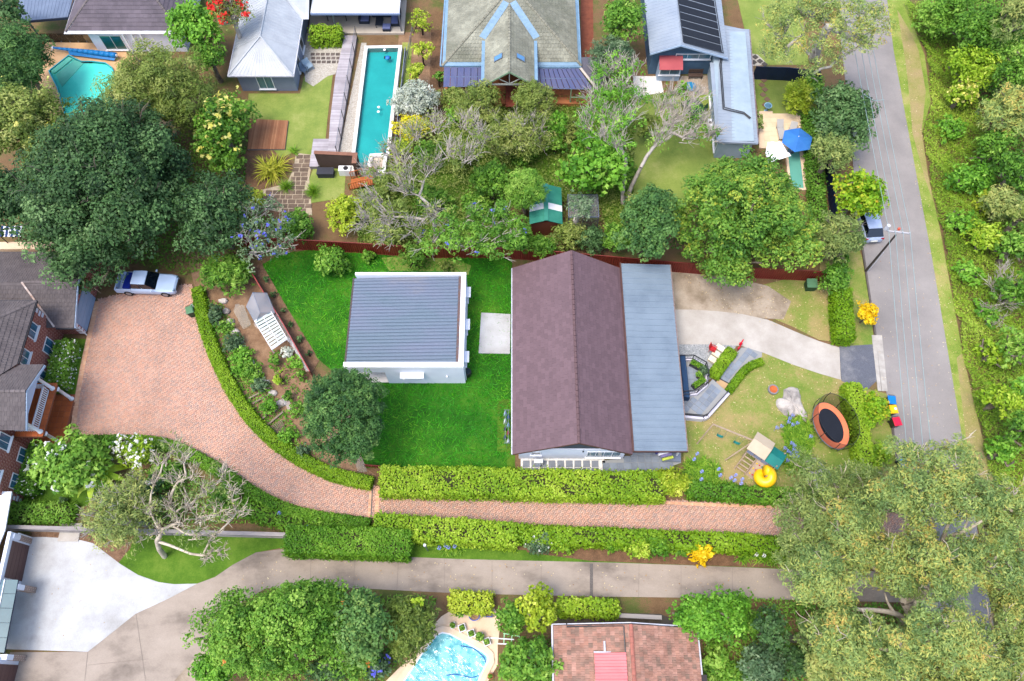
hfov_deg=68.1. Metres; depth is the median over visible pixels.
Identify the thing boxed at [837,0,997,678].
road
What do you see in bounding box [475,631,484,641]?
plant pot
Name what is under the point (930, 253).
fallen leaves
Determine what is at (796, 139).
garden umbrella
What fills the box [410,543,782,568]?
lane bank
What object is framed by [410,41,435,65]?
shrub
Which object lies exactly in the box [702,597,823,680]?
groundcover
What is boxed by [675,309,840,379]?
concrete driveway
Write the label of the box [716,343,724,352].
block
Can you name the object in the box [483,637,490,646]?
plant pot
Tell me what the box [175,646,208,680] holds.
nearside path
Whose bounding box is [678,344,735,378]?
stone gravel
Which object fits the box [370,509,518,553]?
hedge
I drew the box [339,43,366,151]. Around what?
pebble strip
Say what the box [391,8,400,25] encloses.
wicker sofa
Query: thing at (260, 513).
hedge
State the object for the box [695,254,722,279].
shrub
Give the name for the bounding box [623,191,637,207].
shrub
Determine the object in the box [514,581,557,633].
tree
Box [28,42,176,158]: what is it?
pool paving
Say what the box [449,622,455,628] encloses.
plant pot
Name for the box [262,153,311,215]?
stone path
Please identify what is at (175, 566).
verge lawn
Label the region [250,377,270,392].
shrub
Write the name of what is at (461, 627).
plant pot
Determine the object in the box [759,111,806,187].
cream terrace
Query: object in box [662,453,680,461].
towel rack
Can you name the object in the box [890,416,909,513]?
kerb
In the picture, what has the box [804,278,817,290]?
compost bin
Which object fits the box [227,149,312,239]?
bed by deck
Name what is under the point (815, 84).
shrub
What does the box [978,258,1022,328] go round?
dead bush
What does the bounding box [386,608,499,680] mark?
peach pool deck
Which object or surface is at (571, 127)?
shrub
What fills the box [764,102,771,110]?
bird bath
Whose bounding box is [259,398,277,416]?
shrub
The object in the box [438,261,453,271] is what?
shrub
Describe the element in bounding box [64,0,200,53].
hip roof house
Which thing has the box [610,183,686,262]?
tree
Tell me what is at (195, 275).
earth under tree
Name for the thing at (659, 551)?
shrub
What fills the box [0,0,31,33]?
tree
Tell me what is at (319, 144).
grey deck
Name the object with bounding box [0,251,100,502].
brick house
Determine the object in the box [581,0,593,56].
brick side path
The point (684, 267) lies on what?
red fence
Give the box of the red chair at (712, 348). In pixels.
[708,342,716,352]
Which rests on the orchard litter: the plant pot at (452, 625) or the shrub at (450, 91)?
the shrub at (450, 91)
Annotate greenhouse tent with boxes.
[246,292,278,325]
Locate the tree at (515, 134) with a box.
[482,105,555,162]
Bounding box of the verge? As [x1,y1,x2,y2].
[887,0,1023,637]
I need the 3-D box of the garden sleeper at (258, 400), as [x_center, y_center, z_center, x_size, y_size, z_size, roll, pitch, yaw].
[-20.928,4.856,63.800,1.882,0.250,0.140,-30,69,-13]
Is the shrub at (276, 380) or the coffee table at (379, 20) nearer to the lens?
the shrub at (276, 380)
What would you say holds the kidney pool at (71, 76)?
on the pool paving at (59, 56)
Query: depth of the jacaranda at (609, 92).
69.21 m
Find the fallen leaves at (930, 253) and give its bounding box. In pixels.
[888,17,979,456]
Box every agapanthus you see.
[432,542,465,557]
[680,452,743,485]
[731,536,794,569]
[775,409,817,476]
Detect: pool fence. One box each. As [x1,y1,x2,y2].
[40,34,87,42]
[335,26,357,151]
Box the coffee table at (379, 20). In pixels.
[375,17,383,27]
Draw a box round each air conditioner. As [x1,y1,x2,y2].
[534,459,542,466]
[707,119,712,130]
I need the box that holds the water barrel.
[465,368,471,377]
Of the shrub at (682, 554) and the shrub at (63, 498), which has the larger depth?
the shrub at (63, 498)
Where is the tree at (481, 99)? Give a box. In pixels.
[449,79,502,127]
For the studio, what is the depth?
63.35 m
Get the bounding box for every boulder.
[776,387,807,421]
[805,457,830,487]
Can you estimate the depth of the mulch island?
58.80 m
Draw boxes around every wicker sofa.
[358,15,369,23]
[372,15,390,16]
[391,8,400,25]
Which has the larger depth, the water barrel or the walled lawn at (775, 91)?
the walled lawn at (775, 91)
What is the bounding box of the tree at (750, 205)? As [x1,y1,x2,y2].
[665,144,825,287]
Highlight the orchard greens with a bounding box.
[269,349,306,401]
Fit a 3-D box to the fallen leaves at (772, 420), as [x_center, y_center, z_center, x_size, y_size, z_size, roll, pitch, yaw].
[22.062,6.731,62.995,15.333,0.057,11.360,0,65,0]
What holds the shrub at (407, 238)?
on the orchard litter
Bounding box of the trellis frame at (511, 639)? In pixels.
[490,633,519,644]
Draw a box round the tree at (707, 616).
[666,582,753,647]
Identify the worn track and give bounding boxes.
[897,10,933,202]
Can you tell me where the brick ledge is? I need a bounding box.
[0,242,54,250]
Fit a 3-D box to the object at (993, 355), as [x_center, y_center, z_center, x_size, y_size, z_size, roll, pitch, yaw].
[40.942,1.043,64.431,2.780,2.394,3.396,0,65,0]
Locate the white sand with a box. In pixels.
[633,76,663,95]
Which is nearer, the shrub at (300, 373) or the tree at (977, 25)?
the shrub at (300, 373)
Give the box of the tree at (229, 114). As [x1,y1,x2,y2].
[190,85,262,175]
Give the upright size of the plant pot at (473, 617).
0.550 m
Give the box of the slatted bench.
[688,69,703,78]
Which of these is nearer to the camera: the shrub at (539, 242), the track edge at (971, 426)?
the track edge at (971, 426)
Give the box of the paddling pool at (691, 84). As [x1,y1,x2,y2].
[687,82,695,90]
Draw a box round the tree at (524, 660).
[496,633,563,680]
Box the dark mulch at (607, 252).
[507,199,612,255]
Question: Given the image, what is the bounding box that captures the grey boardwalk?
[328,35,356,151]
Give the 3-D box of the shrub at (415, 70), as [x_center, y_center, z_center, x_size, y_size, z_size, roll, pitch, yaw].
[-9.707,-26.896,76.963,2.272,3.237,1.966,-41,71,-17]
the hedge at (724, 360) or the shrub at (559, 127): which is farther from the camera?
the shrub at (559, 127)
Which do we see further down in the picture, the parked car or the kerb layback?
the kerb layback
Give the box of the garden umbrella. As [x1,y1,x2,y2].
[782,128,811,153]
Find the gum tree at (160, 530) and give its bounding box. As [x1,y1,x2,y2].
[130,430,252,565]
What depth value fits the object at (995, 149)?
70.81 m
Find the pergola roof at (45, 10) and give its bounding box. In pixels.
[19,0,74,34]
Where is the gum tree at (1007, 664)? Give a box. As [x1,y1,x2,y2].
[835,554,1023,680]
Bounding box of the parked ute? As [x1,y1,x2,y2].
[114,269,179,296]
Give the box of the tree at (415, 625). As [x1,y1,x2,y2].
[379,593,440,666]
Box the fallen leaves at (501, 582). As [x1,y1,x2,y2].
[242,560,787,597]
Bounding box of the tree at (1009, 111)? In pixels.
[974,81,1023,137]
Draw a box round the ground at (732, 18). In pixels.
[0,0,1023,680]
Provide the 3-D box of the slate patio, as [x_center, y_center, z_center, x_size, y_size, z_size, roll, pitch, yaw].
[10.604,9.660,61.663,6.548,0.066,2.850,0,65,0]
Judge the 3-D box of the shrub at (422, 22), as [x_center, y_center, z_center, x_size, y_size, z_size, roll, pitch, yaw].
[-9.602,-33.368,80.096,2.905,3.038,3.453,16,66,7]
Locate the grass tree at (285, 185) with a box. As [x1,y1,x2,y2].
[276,177,294,194]
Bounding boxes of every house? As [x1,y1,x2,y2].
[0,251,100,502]
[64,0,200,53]
[227,0,311,90]
[511,250,632,458]
[551,622,706,680]
[641,0,758,157]
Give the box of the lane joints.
[85,559,638,680]
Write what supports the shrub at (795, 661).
on the ground at (732, 18)
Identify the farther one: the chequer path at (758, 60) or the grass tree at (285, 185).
the chequer path at (758, 60)
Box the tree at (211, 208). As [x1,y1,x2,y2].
[169,169,253,260]
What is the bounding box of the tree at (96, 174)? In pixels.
[3,94,199,294]
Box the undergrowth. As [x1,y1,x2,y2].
[952,0,1023,274]
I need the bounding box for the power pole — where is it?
[864,224,910,271]
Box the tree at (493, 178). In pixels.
[468,157,515,199]
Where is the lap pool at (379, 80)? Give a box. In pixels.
[351,45,405,176]
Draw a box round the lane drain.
[590,564,592,595]
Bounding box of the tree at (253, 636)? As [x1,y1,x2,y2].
[180,576,381,680]
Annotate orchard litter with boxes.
[358,86,634,244]
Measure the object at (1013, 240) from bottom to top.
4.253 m
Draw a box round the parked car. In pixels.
[854,206,883,242]
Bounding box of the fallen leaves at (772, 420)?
[689,359,843,484]
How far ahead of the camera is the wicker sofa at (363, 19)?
81.61 m
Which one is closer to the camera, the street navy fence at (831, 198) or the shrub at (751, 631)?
the shrub at (751, 631)
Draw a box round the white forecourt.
[0,537,194,651]
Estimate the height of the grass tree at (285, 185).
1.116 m
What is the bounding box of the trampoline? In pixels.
[810,392,860,451]
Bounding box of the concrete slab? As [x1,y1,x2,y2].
[479,313,509,353]
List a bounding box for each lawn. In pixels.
[20,473,96,506]
[56,338,85,393]
[119,534,283,583]
[247,75,332,157]
[263,250,511,468]
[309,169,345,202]
[633,91,718,207]
[684,353,850,502]
[738,0,807,64]
[754,79,817,116]
[764,280,831,341]
[819,214,872,345]
[849,389,900,508]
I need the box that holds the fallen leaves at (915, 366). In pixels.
[879,248,957,440]
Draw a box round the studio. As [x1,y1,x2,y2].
[343,272,470,382]
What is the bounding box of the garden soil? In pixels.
[203,269,375,475]
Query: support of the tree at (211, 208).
on the earth under tree at (195, 275)
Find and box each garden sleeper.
[248,387,271,397]
[253,394,268,404]
[267,411,283,425]
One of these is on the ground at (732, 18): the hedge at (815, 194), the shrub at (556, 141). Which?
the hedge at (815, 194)
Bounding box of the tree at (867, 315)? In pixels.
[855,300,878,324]
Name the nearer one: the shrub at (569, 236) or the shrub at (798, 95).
the shrub at (569, 236)
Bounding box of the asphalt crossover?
[839,344,876,390]
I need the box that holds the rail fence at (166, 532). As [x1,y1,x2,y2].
[6,525,285,537]
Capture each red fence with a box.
[233,236,826,281]
[251,272,312,375]
[363,464,379,467]
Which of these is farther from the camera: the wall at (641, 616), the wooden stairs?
the wooden stairs
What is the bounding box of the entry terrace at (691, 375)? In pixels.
[679,355,709,396]
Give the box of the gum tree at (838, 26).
[755,0,899,80]
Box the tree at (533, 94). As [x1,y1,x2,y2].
[510,77,557,122]
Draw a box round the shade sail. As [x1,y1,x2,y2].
[766,141,790,161]
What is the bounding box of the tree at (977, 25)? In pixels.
[937,3,1023,53]
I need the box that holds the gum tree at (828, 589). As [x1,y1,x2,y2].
[777,486,998,680]
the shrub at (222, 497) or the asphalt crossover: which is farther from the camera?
the asphalt crossover
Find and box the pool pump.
[338,166,351,175]
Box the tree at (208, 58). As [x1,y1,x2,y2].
[186,37,226,83]
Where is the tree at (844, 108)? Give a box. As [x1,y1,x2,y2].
[808,79,881,155]
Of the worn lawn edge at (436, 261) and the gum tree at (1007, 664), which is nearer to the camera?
the gum tree at (1007, 664)
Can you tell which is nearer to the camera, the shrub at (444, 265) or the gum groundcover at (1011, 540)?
the gum groundcover at (1011, 540)
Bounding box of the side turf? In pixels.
[497,399,514,469]
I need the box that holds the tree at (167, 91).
[90,37,228,140]
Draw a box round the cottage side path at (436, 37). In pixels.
[429,30,445,121]
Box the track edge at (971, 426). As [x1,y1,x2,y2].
[957,354,992,494]
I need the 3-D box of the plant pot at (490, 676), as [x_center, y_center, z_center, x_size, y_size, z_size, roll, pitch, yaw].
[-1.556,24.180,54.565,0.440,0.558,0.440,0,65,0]
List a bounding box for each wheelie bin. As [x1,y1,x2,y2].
[185,305,194,317]
[886,395,896,405]
[887,404,898,415]
[887,416,901,427]
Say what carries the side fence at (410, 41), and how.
on the pool side earth at (418, 37)
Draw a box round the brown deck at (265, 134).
[247,119,288,149]
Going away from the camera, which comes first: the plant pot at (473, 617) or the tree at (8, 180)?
the plant pot at (473, 617)
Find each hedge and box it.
[7,498,81,526]
[13,441,51,498]
[43,337,82,392]
[83,433,371,527]
[190,286,374,491]
[235,495,336,531]
[280,523,414,562]
[307,22,344,49]
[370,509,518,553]
[376,463,668,506]
[446,587,495,617]
[514,522,795,558]
[555,593,621,622]
[682,478,823,507]
[708,346,738,380]
[724,357,764,393]
[798,106,828,225]
[827,286,856,346]
[838,381,877,478]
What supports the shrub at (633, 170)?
on the orchard litter
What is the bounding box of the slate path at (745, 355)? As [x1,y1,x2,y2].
[714,347,761,382]
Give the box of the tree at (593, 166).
[551,129,633,196]
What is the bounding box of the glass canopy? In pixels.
[0,579,18,652]
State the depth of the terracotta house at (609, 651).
52.21 m
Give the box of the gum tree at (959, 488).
[859,430,1023,594]
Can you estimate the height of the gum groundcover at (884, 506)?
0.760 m
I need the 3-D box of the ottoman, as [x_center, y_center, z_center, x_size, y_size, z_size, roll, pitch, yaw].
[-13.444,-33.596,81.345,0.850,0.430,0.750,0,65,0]
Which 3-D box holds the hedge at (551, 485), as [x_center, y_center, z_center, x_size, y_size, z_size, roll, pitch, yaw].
[0.834,11.334,59.831,22.922,2.141,3.369,0,65,0]
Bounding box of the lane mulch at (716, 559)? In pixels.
[525,547,796,567]
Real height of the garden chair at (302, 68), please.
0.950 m
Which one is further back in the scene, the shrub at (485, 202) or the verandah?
the shrub at (485, 202)
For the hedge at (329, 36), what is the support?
on the ground at (732, 18)
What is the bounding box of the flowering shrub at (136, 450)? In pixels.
[109,432,162,471]
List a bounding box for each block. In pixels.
[707,355,716,363]
[711,351,720,357]
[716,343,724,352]
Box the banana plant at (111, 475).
[78,447,128,499]
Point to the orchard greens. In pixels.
(278, 368)
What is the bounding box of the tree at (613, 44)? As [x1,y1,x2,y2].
[583,34,636,86]
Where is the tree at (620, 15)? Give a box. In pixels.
[600,0,647,42]
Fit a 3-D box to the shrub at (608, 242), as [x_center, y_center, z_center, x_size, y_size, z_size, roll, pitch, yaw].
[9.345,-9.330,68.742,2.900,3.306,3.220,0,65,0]
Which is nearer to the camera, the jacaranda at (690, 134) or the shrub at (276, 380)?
the shrub at (276, 380)
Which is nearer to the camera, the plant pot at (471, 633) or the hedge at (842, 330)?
the plant pot at (471, 633)
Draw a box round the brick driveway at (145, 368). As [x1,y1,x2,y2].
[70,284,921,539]
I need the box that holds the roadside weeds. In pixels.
[905,0,1023,492]
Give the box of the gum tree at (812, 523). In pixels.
[771,445,889,567]
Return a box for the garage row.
[0,491,36,680]
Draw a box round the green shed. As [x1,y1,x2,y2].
[529,183,562,235]
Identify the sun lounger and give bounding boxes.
[776,119,783,138]
[789,121,797,129]
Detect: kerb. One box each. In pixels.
[861,245,876,334]
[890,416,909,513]
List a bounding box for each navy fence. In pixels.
[754,66,820,81]
[817,75,841,260]
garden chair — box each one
[299,62,308,74]
[301,57,313,70]
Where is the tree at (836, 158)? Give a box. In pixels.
[810,130,858,173]
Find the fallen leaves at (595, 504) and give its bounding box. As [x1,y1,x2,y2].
[369,497,768,529]
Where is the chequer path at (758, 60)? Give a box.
[752,54,767,65]
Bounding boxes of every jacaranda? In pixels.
[230,191,301,272]
[346,106,499,249]
[408,198,531,264]
[573,45,652,204]
[625,74,729,197]
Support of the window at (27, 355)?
in the brick house at (37, 317)
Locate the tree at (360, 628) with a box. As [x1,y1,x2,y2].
[327,584,399,669]
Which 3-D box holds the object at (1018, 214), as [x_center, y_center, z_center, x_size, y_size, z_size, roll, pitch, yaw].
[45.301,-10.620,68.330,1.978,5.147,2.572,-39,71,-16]
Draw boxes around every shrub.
[58,496,67,504]
[137,474,163,502]
[145,460,188,492]
[196,252,255,297]
[207,479,242,510]
[208,303,226,325]
[212,318,234,336]
[222,332,245,352]
[227,345,256,367]
[230,363,242,377]
[240,361,263,384]
[242,187,265,206]
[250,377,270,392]
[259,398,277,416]
[268,352,279,368]
[270,291,277,297]
[272,368,284,384]
[274,206,314,243]
[277,426,298,443]
[279,346,294,357]
[281,390,292,402]
[284,354,303,369]
[285,400,304,418]
[291,369,305,380]
[296,334,302,342]
[296,442,310,455]
[303,655,356,680]
[312,242,352,276]
[324,193,367,236]
[344,658,367,680]
[358,187,392,211]
[360,249,375,264]
[361,651,396,680]
[364,200,415,242]
[377,167,416,199]
[386,79,440,115]
[386,220,423,245]
[388,114,434,141]
[388,137,413,160]
[396,240,425,271]
[406,62,423,81]
[407,7,432,34]
[407,596,423,607]
[408,139,442,166]
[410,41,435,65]
[412,183,455,223]
[432,71,443,87]
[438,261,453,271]
[440,86,464,110]
[443,99,464,123]
[444,139,479,174]
[460,189,493,219]
[493,596,529,636]
[505,226,534,253]
[512,147,540,168]
[523,532,551,555]
[528,232,558,258]
[543,109,569,135]
[543,134,568,153]
[548,219,587,252]
[550,533,577,555]
[552,113,579,145]
[574,224,606,256]
[601,222,630,252]
[604,538,619,554]
[607,155,638,187]
[622,537,650,559]
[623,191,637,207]
[634,113,659,136]
[647,534,671,561]
[656,466,692,497]
[671,549,686,559]
[674,80,687,93]
[687,542,715,567]
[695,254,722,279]
[702,638,730,680]
[717,660,753,680]
[735,609,767,640]
[757,109,763,128]
[779,645,806,680]
[782,76,815,115]
[791,225,818,254]
[805,74,824,98]
[813,261,853,294]
[832,254,850,266]
[859,387,891,429]
[868,439,892,469]
[942,44,1008,91]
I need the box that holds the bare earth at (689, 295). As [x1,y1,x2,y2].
[672,272,790,318]
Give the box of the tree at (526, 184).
[503,166,551,216]
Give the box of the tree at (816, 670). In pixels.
[802,646,847,680]
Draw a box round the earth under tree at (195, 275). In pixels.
[185,242,250,285]
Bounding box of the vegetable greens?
[207,298,319,460]
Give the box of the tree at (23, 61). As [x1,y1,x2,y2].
[0,17,55,94]
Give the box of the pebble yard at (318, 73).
[303,33,343,85]
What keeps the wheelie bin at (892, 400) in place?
on the road
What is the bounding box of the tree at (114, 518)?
[74,467,167,559]
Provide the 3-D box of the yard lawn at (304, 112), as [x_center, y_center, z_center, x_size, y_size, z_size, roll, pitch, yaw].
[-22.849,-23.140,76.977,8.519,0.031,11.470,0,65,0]
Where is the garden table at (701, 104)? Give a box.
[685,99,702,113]
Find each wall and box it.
[314,151,360,176]
[619,613,661,619]
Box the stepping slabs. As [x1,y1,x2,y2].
[310,52,340,63]
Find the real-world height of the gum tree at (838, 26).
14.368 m
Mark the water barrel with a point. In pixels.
(468, 372)
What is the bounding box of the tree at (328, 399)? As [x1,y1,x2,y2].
[298,366,389,468]
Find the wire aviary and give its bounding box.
[566,194,598,226]
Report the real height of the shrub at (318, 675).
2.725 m
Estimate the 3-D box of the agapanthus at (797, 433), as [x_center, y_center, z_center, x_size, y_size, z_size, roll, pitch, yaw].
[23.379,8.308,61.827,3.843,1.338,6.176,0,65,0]
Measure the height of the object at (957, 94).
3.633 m
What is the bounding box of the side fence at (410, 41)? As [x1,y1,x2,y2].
[401,27,413,85]
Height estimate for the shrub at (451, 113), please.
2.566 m
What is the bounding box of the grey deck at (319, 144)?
[309,139,328,168]
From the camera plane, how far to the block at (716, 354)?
65.25 m
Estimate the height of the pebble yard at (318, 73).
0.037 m
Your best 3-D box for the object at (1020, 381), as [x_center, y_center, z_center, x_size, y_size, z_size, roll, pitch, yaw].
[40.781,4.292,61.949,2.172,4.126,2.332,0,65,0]
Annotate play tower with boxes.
[696,423,786,487]
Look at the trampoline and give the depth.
61.93 m
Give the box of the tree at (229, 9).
[206,0,255,38]
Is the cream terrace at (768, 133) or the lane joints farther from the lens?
the cream terrace at (768, 133)
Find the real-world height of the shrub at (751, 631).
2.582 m
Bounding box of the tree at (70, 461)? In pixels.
[23,423,114,496]
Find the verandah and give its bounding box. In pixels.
[619,262,687,455]
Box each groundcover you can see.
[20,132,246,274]
[92,459,254,523]
[242,205,313,239]
[267,594,436,680]
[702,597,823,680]
[799,601,927,647]
[851,493,902,513]
[994,477,1023,639]
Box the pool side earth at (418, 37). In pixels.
[392,32,443,142]
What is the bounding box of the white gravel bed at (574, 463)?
[521,459,604,471]
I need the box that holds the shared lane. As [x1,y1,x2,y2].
[10,549,911,680]
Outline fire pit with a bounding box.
[768,384,778,394]
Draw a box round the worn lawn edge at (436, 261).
[382,256,470,274]
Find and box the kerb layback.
[872,335,887,390]
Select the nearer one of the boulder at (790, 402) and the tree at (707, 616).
the tree at (707, 616)
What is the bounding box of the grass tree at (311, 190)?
[304,181,320,200]
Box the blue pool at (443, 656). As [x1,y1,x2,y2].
[397,626,493,680]
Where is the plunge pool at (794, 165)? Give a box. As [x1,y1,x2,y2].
[785,147,805,190]
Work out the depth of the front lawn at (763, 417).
63.06 m
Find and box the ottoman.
[382,23,390,31]
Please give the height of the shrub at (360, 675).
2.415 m
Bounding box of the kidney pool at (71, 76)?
[48,54,113,120]
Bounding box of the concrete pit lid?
[58,523,82,541]
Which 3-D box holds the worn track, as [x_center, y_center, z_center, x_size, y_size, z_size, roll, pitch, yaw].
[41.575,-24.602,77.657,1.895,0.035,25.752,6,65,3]
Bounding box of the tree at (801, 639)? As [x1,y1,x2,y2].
[789,614,823,653]
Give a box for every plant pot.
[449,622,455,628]
[455,609,463,617]
[458,623,466,632]
[467,629,474,638]
[468,610,479,620]
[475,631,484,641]
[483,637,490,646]
[487,673,492,679]
[695,370,702,378]
[699,365,709,375]
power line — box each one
[846,3,921,606]
[852,1,930,609]
[860,10,939,607]
[870,35,948,605]
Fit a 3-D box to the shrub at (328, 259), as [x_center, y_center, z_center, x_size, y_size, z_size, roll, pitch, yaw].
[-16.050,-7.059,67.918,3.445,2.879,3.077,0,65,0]
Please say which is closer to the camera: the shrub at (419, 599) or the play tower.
the shrub at (419, 599)
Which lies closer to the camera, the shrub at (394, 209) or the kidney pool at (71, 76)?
the shrub at (394, 209)
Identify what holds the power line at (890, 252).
attached to the power pole
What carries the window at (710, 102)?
in the blue house at (684, 36)
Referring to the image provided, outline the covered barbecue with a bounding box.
[680,356,689,400]
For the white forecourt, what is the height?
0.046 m
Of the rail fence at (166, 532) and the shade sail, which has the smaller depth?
the rail fence at (166, 532)
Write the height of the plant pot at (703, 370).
1.169 m
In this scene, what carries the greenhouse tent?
on the garden soil
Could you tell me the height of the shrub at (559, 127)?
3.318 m
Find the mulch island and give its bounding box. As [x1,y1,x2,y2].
[32,530,128,562]
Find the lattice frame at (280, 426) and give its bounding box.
[270,420,285,432]
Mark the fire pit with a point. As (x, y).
(773, 389)
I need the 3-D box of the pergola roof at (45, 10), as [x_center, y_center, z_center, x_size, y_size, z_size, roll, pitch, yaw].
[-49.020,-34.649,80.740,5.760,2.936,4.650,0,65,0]
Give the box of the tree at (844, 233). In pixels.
[807,209,866,262]
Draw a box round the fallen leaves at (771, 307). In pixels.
[689,275,828,331]
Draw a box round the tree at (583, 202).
[564,189,595,225]
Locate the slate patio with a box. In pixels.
[602,453,680,473]
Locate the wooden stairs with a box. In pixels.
[348,166,376,189]
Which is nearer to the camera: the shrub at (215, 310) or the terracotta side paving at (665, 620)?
the terracotta side paving at (665, 620)
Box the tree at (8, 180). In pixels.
[0,163,35,236]
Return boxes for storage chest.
[316,167,334,177]
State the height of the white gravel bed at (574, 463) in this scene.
0.069 m
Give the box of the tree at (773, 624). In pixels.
[750,603,791,654]
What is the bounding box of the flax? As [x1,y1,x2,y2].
[253,152,292,187]
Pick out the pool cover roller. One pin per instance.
(106, 55)
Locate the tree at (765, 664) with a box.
[736,641,787,680]
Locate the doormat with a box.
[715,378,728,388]
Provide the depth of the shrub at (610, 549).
57.74 m
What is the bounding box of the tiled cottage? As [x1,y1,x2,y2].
[440,0,601,111]
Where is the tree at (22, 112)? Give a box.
[0,76,74,164]
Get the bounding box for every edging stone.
[218,298,227,303]
[222,308,230,314]
[229,328,239,333]
[268,390,277,395]
[276,399,286,406]
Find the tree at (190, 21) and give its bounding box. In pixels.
[164,0,224,49]
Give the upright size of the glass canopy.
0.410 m
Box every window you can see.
[0,431,13,452]
[0,470,3,482]
[9,472,19,489]
[16,446,26,463]
[20,348,32,363]
[28,321,40,341]
[37,370,48,382]
[42,336,54,355]
[98,35,129,50]
[131,284,140,288]
[137,284,153,289]
[255,77,276,89]
[296,56,300,74]
[300,37,305,54]
[530,452,541,456]
[585,452,621,458]
[658,70,679,75]
[676,54,710,60]
[709,91,712,108]
[712,134,717,152]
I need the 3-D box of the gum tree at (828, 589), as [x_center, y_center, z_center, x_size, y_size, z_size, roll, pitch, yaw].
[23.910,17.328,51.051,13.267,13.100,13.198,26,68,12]
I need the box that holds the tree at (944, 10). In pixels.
[910,0,977,41]
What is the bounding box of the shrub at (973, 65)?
[942,44,1008,91]
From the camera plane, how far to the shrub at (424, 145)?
72.69 m
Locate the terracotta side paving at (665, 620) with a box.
[554,613,673,624]
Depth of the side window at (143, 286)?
66.75 m
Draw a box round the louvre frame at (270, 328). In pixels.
[254,312,291,352]
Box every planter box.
[689,359,704,370]
[691,376,705,389]
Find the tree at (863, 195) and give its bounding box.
[830,165,889,219]
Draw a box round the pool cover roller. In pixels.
[51,46,117,59]
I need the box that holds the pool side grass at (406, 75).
[398,42,412,90]
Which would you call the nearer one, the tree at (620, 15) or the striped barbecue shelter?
the striped barbecue shelter
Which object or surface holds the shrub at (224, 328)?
on the garden soil
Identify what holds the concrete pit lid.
on the mulch island
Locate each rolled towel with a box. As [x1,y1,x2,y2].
[660,453,671,457]
[662,455,673,460]
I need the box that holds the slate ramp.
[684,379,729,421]
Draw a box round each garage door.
[0,664,17,680]
[4,541,28,580]
[77,287,95,330]
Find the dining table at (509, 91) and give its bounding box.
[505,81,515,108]
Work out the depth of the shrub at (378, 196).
70.62 m
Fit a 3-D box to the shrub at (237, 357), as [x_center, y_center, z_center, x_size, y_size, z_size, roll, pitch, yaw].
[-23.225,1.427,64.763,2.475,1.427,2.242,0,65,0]
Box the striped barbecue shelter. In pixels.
[0,226,31,242]
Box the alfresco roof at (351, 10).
[308,0,406,34]
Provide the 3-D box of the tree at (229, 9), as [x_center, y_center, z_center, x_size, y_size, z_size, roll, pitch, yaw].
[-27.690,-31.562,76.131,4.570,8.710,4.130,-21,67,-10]
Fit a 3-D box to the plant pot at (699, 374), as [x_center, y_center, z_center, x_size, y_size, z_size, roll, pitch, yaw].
[15.713,2.888,63.727,0.684,0.887,0.684,0,65,0]
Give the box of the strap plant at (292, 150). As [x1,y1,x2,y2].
[287,144,298,155]
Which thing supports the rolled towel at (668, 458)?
on the towel rack

